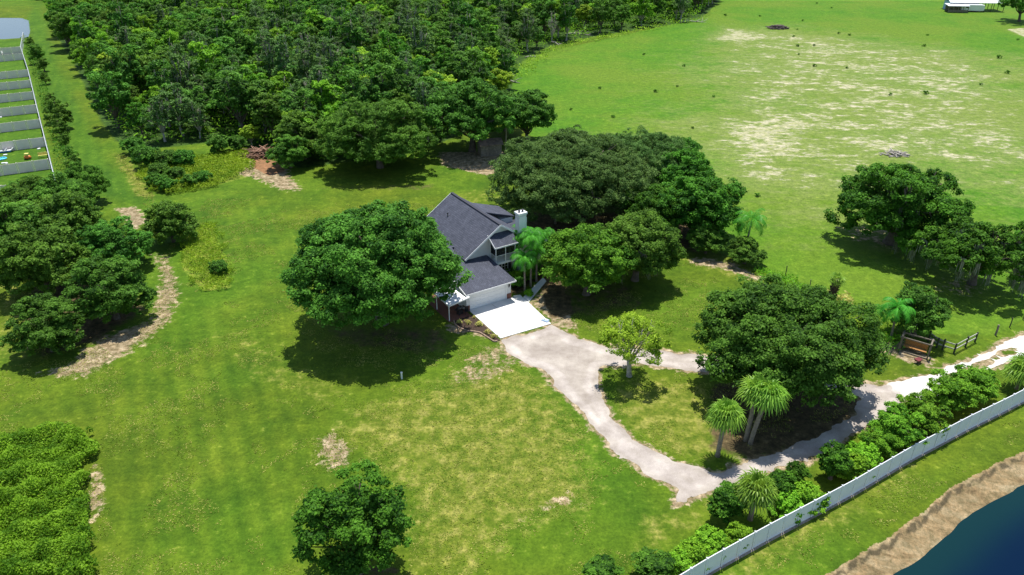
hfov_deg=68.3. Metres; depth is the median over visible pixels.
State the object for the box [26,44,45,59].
tree
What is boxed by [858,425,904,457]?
tree
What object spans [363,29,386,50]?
tree
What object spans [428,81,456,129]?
tree
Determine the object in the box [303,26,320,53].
tree
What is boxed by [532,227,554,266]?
feather palm
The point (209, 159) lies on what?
tall weeds
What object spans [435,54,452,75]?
tree
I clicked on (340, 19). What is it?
tree
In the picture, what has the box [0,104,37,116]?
yard fence
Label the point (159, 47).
tree
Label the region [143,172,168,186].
shrub
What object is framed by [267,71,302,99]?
tree
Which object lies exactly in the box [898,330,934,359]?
swing frame
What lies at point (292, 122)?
tree
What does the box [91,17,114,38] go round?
tree
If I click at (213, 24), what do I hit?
tree
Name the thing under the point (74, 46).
tree
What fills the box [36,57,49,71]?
tree
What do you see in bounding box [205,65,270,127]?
tree
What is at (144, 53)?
tree
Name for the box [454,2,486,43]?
tree
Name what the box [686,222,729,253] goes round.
tree
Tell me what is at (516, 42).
undergrowth
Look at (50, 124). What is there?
vine hedge
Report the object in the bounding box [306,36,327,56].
tree
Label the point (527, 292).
shrub
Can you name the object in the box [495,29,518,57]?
tree
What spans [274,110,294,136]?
tree
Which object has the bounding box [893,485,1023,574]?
lake
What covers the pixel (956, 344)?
rail fence
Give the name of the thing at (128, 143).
shrub
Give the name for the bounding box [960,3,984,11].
trailer
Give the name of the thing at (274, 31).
tree
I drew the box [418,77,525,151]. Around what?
oak tree
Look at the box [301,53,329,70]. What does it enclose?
tree
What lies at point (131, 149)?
shrub
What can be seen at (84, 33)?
tree
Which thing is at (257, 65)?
tree
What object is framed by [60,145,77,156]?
tree
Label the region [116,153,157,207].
dry grass
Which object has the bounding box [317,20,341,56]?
tree
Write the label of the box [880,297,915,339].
feather palm
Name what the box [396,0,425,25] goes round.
tree
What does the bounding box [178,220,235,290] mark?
tall weeds
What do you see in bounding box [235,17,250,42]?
tree
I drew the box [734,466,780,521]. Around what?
fan palm
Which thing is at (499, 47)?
tree
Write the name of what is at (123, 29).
tree
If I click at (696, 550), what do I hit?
shrub
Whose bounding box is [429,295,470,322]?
brick patio
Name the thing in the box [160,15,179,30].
tree
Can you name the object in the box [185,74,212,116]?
tree
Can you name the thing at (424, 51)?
tree
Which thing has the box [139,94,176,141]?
tree
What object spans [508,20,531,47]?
tree
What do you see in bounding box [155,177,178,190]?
shrub
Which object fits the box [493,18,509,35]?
tree
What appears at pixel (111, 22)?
tree
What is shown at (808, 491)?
shrub
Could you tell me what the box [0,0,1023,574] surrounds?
ground
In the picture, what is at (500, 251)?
balcony door
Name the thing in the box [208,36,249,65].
tree
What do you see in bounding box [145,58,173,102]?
tree
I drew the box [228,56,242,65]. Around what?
tree
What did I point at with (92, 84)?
tree
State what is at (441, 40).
tree
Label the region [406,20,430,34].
tree
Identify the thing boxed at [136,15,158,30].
tree
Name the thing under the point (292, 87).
tree
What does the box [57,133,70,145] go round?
tree
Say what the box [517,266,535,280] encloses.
shrub
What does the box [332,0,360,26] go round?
tree
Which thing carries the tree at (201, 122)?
on the ground at (786, 132)
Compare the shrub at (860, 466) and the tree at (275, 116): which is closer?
the shrub at (860, 466)
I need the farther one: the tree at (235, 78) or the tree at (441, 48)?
the tree at (441, 48)
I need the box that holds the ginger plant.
[827,290,854,304]
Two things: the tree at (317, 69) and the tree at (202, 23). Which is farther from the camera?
the tree at (202, 23)
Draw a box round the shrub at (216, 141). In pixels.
[204,134,232,152]
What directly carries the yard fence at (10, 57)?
on the ground at (786, 132)
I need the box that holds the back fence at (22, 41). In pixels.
[20,33,55,179]
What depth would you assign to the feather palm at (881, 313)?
85.25 m
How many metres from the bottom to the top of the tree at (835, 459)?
3.790 m
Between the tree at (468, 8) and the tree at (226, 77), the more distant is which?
the tree at (468, 8)
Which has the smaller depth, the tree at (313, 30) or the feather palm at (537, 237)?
the feather palm at (537, 237)
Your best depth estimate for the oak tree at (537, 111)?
144.29 m
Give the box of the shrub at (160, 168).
[147,162,169,174]
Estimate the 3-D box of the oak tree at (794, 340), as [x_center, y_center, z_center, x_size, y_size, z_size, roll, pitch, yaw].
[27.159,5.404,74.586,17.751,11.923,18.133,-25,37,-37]
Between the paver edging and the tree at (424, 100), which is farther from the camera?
the tree at (424, 100)
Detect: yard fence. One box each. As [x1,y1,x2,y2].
[0,46,21,54]
[0,53,23,61]
[0,69,28,78]
[0,79,31,89]
[0,91,33,102]
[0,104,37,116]
[0,119,40,132]
[0,137,45,150]
[0,158,50,175]
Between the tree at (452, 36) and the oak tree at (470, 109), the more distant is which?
the tree at (452, 36)
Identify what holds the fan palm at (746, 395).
on the ground at (786, 132)
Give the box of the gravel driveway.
[501,325,1023,501]
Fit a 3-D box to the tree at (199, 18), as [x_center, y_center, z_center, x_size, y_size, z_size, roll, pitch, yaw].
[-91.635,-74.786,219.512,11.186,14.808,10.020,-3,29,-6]
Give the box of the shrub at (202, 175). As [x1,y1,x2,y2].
[193,170,212,182]
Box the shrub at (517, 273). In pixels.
[509,270,523,277]
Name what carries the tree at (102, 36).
on the ground at (786, 132)
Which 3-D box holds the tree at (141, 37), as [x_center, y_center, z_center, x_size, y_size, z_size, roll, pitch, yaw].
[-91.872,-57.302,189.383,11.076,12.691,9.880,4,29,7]
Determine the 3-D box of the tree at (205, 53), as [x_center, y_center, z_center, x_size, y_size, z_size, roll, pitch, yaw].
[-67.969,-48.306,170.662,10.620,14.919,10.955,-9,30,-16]
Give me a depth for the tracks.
64.13 m
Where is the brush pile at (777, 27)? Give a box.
[765,24,789,29]
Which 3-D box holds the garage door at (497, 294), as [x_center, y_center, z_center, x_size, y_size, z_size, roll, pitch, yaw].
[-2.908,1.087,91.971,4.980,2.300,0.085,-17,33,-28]
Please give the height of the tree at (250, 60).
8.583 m
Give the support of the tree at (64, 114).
on the ground at (786, 132)
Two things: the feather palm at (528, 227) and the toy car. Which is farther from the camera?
the toy car
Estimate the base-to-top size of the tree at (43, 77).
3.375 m
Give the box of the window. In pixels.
[499,262,510,270]
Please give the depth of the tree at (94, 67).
177.34 m
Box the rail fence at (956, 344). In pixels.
[927,331,978,353]
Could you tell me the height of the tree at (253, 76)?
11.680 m
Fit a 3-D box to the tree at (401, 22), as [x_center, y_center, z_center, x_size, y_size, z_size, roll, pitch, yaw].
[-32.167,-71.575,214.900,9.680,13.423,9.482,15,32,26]
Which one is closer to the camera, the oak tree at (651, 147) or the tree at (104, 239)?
the tree at (104, 239)
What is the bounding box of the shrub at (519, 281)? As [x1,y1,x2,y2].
[511,276,523,287]
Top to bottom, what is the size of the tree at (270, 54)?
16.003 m
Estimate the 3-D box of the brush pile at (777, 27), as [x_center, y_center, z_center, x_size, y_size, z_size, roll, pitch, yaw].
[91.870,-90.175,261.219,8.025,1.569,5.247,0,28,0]
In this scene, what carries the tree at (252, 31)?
on the ground at (786, 132)
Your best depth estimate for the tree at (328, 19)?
201.14 m
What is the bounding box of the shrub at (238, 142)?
[221,135,246,149]
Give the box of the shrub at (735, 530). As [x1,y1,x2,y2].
[723,520,753,548]
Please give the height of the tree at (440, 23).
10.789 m
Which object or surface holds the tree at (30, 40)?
on the ground at (786, 132)
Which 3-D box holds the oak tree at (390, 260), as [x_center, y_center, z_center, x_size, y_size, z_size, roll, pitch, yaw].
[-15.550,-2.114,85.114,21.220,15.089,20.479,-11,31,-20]
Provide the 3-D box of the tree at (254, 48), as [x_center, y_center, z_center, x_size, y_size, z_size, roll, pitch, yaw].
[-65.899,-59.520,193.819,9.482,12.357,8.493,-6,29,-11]
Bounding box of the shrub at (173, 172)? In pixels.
[162,166,185,179]
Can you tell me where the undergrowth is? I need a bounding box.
[67,0,713,159]
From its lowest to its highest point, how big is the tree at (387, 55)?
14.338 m
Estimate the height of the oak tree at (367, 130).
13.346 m
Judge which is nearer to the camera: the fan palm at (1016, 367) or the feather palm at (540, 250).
the fan palm at (1016, 367)
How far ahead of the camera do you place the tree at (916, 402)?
69.83 m
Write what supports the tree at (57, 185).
on the ground at (786, 132)
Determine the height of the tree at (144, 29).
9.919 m
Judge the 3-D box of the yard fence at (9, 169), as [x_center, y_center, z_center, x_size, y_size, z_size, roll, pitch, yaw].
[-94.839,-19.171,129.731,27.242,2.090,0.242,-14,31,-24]
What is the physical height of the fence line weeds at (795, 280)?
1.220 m
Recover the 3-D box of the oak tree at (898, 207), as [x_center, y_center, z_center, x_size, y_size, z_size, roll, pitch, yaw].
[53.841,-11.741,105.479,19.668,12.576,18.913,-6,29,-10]
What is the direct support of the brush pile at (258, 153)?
on the ground at (786, 132)
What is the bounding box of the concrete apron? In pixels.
[470,297,550,338]
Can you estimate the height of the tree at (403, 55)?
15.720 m
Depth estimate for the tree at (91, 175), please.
118.68 m
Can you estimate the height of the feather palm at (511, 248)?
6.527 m
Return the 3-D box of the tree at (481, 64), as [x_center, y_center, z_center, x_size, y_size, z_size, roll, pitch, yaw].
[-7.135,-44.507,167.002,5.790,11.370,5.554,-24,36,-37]
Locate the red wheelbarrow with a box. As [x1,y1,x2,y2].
[912,357,922,362]
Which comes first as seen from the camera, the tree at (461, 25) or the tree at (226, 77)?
the tree at (226, 77)
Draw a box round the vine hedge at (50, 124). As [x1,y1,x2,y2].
[20,35,68,171]
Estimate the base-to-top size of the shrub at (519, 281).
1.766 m
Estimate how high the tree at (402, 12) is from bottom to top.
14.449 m
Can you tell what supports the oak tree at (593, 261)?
on the ground at (786, 132)
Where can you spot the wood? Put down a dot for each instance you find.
(554, 13)
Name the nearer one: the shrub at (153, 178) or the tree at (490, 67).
the shrub at (153, 178)
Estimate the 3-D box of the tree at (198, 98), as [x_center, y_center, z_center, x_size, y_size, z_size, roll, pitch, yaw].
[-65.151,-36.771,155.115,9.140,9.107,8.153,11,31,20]
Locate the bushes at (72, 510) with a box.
[0,421,100,574]
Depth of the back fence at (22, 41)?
169.27 m
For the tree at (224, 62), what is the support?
on the ground at (786, 132)
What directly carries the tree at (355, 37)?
on the ground at (786, 132)
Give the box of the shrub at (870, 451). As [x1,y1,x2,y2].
[845,440,883,471]
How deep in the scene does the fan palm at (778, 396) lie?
66.70 m
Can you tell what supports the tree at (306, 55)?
on the ground at (786, 132)
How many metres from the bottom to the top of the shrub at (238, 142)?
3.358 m
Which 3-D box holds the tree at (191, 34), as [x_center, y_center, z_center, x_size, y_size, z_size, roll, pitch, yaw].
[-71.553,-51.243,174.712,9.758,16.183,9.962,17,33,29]
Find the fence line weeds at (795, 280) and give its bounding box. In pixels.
[754,266,905,350]
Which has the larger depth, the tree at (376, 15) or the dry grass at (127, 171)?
the tree at (376, 15)
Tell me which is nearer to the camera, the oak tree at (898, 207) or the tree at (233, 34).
the oak tree at (898, 207)
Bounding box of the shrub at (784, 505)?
[767,488,804,524]
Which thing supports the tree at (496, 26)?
on the ground at (786, 132)
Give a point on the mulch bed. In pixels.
(471, 326)
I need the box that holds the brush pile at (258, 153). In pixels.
[238,144,273,159]
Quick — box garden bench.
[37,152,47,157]
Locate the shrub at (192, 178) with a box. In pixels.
[179,172,200,185]
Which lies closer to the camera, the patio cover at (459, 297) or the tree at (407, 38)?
the patio cover at (459, 297)
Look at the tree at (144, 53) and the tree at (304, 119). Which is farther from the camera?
the tree at (144, 53)
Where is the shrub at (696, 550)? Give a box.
[671,537,711,570]
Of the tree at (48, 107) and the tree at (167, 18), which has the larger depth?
the tree at (167, 18)
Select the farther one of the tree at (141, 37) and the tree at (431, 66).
the tree at (141, 37)
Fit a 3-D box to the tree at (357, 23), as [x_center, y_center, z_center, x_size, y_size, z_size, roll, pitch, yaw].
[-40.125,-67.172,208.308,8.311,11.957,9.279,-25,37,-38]
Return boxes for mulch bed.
[455,315,499,340]
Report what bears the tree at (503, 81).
on the ground at (786, 132)
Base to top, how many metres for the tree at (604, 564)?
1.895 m
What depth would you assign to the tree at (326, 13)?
218.98 m
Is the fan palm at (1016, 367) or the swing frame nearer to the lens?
the fan palm at (1016, 367)
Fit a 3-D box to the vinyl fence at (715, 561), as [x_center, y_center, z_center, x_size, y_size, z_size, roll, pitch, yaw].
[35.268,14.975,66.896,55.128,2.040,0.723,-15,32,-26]
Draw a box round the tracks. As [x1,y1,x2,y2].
[707,402,1023,574]
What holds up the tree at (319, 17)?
on the ground at (786, 132)
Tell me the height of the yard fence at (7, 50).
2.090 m
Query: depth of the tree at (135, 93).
159.87 m
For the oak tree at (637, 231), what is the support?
on the ground at (786, 132)
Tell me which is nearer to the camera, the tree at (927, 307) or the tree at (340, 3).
the tree at (927, 307)
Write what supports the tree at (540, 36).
on the ground at (786, 132)
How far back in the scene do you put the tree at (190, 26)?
200.71 m
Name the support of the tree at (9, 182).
on the ground at (786, 132)
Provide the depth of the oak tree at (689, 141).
123.53 m
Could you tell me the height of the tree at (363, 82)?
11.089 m
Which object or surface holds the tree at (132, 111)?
on the ground at (786, 132)
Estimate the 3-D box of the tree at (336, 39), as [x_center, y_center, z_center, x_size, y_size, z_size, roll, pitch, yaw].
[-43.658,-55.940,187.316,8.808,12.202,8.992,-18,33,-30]
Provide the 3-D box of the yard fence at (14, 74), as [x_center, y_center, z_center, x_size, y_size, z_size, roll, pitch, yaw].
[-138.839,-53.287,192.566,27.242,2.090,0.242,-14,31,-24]
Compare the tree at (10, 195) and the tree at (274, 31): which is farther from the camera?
the tree at (274, 31)
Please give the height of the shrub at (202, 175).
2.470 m
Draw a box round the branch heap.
[878,148,909,157]
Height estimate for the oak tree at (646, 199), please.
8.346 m
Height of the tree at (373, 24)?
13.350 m
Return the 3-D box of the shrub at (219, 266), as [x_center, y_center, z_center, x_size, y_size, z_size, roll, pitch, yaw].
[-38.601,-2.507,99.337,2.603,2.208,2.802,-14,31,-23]
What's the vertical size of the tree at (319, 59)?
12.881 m
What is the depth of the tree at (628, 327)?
75.75 m
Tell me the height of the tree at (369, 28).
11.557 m
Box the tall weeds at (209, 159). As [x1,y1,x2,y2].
[135,147,256,193]
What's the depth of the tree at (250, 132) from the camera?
145.11 m
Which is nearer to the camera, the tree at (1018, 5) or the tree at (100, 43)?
the tree at (100, 43)
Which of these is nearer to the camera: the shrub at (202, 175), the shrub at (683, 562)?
the shrub at (683, 562)
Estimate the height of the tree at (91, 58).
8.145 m
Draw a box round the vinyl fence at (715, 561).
[680,388,1023,574]
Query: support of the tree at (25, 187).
on the ground at (786, 132)
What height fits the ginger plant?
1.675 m
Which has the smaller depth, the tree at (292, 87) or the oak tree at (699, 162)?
the oak tree at (699, 162)
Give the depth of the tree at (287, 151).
133.08 m
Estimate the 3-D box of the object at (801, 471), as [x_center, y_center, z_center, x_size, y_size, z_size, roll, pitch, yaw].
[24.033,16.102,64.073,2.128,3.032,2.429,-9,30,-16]
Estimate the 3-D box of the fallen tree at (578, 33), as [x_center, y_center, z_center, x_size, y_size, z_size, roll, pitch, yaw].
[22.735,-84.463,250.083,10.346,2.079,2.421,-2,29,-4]
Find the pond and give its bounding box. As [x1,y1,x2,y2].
[0,18,29,38]
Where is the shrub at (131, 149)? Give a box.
[128,144,143,157]
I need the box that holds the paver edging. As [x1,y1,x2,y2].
[453,320,496,341]
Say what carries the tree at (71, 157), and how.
on the ground at (786, 132)
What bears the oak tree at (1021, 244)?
on the ground at (786, 132)
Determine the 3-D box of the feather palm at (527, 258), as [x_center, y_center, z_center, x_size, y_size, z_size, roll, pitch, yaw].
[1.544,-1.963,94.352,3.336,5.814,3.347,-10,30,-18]
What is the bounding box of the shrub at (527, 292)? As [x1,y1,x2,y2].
[524,289,533,296]
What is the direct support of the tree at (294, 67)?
on the ground at (786, 132)
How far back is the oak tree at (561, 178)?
108.16 m
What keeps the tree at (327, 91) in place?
on the ground at (786, 132)
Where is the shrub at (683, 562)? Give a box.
[669,549,694,574]
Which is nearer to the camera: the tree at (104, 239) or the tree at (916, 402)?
the tree at (916, 402)
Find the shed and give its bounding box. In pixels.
[476,137,503,156]
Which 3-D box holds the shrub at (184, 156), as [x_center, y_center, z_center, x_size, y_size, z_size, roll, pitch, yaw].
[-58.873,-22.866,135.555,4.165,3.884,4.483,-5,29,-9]
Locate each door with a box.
[470,285,505,309]
[489,146,493,155]
[491,244,508,258]
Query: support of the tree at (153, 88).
on the ground at (786, 132)
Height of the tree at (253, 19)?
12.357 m
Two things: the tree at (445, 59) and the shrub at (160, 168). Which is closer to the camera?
the shrub at (160, 168)
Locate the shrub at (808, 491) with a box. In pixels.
[790,479,830,515]
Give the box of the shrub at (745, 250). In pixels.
[725,235,767,264]
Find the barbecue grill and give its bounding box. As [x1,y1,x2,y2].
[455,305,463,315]
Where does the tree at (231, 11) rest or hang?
on the ground at (786, 132)
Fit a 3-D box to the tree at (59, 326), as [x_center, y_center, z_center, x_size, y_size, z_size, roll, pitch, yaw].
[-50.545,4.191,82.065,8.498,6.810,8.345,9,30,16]
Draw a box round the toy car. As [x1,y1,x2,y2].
[24,153,30,159]
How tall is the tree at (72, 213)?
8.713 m
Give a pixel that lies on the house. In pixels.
(480, 236)
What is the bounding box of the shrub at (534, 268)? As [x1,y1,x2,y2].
[528,262,542,273]
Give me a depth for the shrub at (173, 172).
129.13 m
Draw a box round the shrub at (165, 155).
[153,149,177,164]
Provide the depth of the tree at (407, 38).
195.25 m
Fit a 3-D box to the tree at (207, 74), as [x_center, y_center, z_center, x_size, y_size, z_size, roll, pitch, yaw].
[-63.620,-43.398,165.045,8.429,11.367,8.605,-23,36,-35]
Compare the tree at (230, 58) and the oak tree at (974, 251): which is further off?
the tree at (230, 58)
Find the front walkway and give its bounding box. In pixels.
[513,278,545,301]
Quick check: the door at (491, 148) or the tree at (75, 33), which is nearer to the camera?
the door at (491, 148)
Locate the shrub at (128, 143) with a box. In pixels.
[118,137,145,150]
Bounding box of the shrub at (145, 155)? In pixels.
[130,146,160,164]
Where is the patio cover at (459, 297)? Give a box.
[424,284,469,320]
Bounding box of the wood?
[42,0,714,50]
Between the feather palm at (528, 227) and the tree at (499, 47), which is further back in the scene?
the tree at (499, 47)
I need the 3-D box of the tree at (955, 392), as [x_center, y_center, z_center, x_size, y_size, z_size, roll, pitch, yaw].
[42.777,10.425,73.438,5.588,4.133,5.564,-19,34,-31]
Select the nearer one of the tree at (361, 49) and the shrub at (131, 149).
the shrub at (131, 149)
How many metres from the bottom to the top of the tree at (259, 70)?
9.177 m
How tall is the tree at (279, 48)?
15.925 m
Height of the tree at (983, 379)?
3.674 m
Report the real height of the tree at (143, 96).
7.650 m
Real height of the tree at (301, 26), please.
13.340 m
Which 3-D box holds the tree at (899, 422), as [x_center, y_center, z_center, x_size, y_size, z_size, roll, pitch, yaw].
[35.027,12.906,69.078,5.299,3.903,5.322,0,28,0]
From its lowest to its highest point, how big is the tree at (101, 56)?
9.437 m
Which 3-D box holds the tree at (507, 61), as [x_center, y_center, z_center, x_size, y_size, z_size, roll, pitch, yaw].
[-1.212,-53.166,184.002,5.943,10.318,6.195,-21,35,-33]
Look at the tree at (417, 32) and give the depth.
185.18 m
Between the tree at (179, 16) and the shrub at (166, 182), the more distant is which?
the tree at (179, 16)
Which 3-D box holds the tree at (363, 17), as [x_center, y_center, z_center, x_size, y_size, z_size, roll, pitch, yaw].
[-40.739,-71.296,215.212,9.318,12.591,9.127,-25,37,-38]
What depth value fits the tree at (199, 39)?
181.61 m
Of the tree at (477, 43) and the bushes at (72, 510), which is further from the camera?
the tree at (477, 43)
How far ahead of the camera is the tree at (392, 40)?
171.63 m
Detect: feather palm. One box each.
[499,120,515,152]
[503,233,522,267]
[510,249,536,290]
[511,224,534,248]
[518,228,545,286]
[523,243,547,281]
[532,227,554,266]
[731,208,766,236]
[863,302,888,326]
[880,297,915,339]
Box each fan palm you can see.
[703,396,746,457]
[734,371,774,441]
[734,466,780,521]
[744,379,790,445]
[828,272,846,305]
[998,351,1023,390]
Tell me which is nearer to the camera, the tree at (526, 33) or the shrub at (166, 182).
the shrub at (166, 182)
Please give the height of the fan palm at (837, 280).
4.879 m
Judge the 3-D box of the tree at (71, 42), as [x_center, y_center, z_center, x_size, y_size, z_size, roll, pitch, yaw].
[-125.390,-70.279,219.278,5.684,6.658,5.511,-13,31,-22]
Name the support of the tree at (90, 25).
on the ground at (786, 132)
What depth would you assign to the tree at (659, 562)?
55.45 m
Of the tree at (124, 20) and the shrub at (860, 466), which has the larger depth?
the tree at (124, 20)
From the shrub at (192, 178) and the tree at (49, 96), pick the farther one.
the tree at (49, 96)
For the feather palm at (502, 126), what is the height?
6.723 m
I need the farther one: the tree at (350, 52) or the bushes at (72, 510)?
the tree at (350, 52)
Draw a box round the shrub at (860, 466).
[836,452,875,480]
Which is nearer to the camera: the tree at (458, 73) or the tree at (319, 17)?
the tree at (458, 73)
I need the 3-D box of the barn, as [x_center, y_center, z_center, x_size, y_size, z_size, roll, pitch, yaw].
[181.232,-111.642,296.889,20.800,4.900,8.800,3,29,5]
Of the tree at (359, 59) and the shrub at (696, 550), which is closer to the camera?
the shrub at (696, 550)
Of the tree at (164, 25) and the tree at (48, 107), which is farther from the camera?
the tree at (164, 25)
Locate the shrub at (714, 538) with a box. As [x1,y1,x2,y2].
[691,523,729,559]
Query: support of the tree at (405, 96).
on the ground at (786, 132)
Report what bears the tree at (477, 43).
on the ground at (786, 132)
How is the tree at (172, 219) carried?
on the ground at (786, 132)
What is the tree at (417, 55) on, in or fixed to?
on the ground at (786, 132)
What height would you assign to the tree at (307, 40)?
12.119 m
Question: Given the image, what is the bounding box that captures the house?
[427,192,547,310]
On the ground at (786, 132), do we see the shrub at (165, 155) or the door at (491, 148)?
the shrub at (165, 155)
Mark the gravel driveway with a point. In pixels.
(570, 364)
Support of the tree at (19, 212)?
on the ground at (786, 132)
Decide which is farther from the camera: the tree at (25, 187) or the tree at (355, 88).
the tree at (355, 88)
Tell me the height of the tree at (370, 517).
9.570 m
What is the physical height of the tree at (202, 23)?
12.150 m
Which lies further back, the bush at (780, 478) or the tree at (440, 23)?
the tree at (440, 23)
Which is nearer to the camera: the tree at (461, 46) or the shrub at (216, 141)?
the shrub at (216, 141)
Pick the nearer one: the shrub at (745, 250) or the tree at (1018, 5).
the shrub at (745, 250)
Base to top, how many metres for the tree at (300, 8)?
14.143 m
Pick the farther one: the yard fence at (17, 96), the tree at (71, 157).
the yard fence at (17, 96)
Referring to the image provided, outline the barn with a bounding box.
[943,0,1003,11]
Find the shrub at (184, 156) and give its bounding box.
[171,149,195,166]
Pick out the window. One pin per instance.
(506, 265)
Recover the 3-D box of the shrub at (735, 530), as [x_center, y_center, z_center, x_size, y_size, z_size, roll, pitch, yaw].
[17.641,19.401,59.048,2.801,2.090,2.736,9,30,15]
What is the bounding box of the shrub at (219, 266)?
[207,259,227,273]
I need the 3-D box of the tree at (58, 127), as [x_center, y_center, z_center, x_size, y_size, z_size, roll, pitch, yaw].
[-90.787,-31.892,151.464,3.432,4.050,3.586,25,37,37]
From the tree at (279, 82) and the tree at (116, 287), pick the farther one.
the tree at (279, 82)
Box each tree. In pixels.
[0,173,53,203]
[0,187,30,214]
[0,199,51,255]
[0,220,93,294]
[0,292,85,356]
[4,175,29,187]
[23,37,34,44]
[24,171,97,208]
[24,189,110,241]
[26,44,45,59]
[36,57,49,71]
[38,72,50,83]
[42,97,65,119]
[43,92,55,103]
[45,102,73,127]
[51,118,69,135]
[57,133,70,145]
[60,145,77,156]
[61,254,156,324]
[63,152,82,168]
[64,160,111,199]
[67,44,85,67]
[68,18,90,40]
[69,35,79,49]
[70,37,100,65]
[71,15,96,47]
[72,215,154,265]
[80,21,99,38]
[82,55,106,75]
[84,71,133,127]
[85,40,107,64]
[86,64,104,77]
[90,80,110,106]
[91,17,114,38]
[93,25,118,45]
[95,32,115,39]
[95,44,145,85]
[96,45,119,63]
[97,43,153,95]
[98,20,118,38]
[105,39,121,46]
[107,0,138,41]
[108,25,132,45]
[112,85,142,110]
[117,31,156,55]
[122,50,147,89]
[125,102,153,136]
[130,28,165,50]
[131,90,154,126]
[133,27,152,35]
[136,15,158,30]
[136,50,181,88]
[137,44,167,61]
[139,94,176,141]
[140,199,200,244]
[145,30,182,55]
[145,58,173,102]
[148,84,177,126]
[152,20,188,51]
[158,82,199,135]
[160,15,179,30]
[161,43,204,93]
[169,12,209,32]
[169,59,196,89]
[170,85,218,128]
[171,19,198,41]
[174,4,211,31]
[179,30,214,82]
[183,101,210,138]
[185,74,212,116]
[186,18,209,36]
[187,41,229,104]
[192,35,208,44]
[200,65,225,113]
[203,58,241,118]
[204,18,230,46]
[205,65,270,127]
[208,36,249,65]
[210,65,242,126]
[213,7,243,47]
[216,8,247,27]
[222,15,246,28]
[225,29,255,57]
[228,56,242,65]
[230,64,275,90]
[230,79,287,133]
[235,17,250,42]
[237,30,270,59]
[239,124,263,145]
[241,55,259,67]
[242,29,259,50]
[246,16,268,38]
[247,29,292,77]
[250,91,287,141]
[251,61,270,79]
[254,67,267,79]
[256,13,284,38]
[262,18,287,31]
[264,134,311,168]
[266,88,324,122]
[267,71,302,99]
[269,0,292,31]
[269,28,299,60]
[271,33,306,80]
[272,109,328,158]
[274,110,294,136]
[278,198,474,330]
[280,21,314,51]
[282,14,301,32]
[286,84,317,109]
[288,64,302,86]
[289,41,334,85]
[290,459,415,574]
[291,5,305,31]
[291,65,342,122]
[293,111,317,155]
[297,79,343,120]
[299,31,312,52]
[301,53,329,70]
[302,56,336,88]
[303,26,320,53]
[305,9,327,34]
[305,22,314,34]
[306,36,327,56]
[309,14,327,35]
[312,97,437,168]
[316,5,337,30]
[316,36,346,76]
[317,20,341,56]
[321,36,348,72]
[322,17,350,38]
[322,98,351,127]
[323,56,362,100]
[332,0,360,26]
[332,16,359,57]
[338,12,372,54]
[338,66,393,109]
[342,46,366,70]
[343,62,363,75]
[344,48,362,73]
[347,47,372,63]
[354,22,371,44]
[358,14,377,31]
[359,26,375,46]
[359,42,402,77]
[361,76,386,93]
[363,10,386,29]
[363,16,378,34]
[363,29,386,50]
[368,59,426,106]
[369,24,400,40]
[374,29,412,69]
[382,17,391,30]
[383,36,413,56]
[384,13,405,36]
[384,50,428,93]
[384,89,415,118]
[387,6,410,33]
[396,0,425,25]
[399,20,437,54]
[401,17,436,66]
[401,56,435,90]
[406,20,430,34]
[409,81,441,141]
[411,46,437,65]
[411,54,424,70]
[413,94,431,137]
[414,73,450,100]
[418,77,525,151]
[422,69,456,90]
[427,26,454,56]
[428,64,439,80]
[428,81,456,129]
[431,21,451,33]
[433,45,455,69]
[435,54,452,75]
[437,49,497,87]
[439,16,462,43]
[444,13,462,36]
[445,31,457,56]
[448,33,477,64]
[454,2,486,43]
[454,12,476,29]
[457,46,491,69]
[459,26,487,57]
[468,60,491,87]
[471,8,499,29]
[472,23,500,49]
[483,46,500,70]
[484,59,493,79]
[484,124,662,223]
[485,24,504,44]
[486,45,505,70]
[487,89,513,130]
[488,68,513,90]
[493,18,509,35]
[494,24,513,58]
[494,48,519,89]
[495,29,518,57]
[497,88,557,139]
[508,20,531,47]
[515,8,542,50]
[529,26,544,47]
[538,222,638,295]
[565,29,592,35]
[581,553,624,574]
[590,208,686,284]
[596,311,672,377]
[601,124,696,185]
[619,183,697,230]
[629,546,676,574]
[653,144,715,184]
[654,170,747,241]
[674,135,702,150]
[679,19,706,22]
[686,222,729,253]
[691,270,894,407]
[706,480,748,525]
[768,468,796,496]
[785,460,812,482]
[816,439,853,479]
[823,161,978,254]
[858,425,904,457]
[867,400,929,448]
[887,280,952,336]
[895,389,953,436]
[905,215,1023,297]
[918,368,987,410]
[949,364,1000,398]
[997,0,1023,21]
[1014,229,1023,250]
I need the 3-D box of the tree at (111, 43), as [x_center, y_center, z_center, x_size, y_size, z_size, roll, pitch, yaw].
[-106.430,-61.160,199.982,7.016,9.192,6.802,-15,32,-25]
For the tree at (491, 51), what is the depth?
187.90 m
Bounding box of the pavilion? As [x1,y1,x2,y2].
[945,3,968,12]
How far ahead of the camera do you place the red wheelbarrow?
81.13 m
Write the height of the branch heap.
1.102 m
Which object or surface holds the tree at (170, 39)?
on the ground at (786, 132)
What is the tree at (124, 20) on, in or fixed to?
on the ground at (786, 132)
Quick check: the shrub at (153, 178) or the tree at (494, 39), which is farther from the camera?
the tree at (494, 39)
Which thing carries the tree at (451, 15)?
on the ground at (786, 132)
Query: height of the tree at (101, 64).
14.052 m
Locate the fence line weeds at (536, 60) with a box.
[510,15,707,78]
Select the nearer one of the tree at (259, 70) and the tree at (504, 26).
the tree at (259, 70)

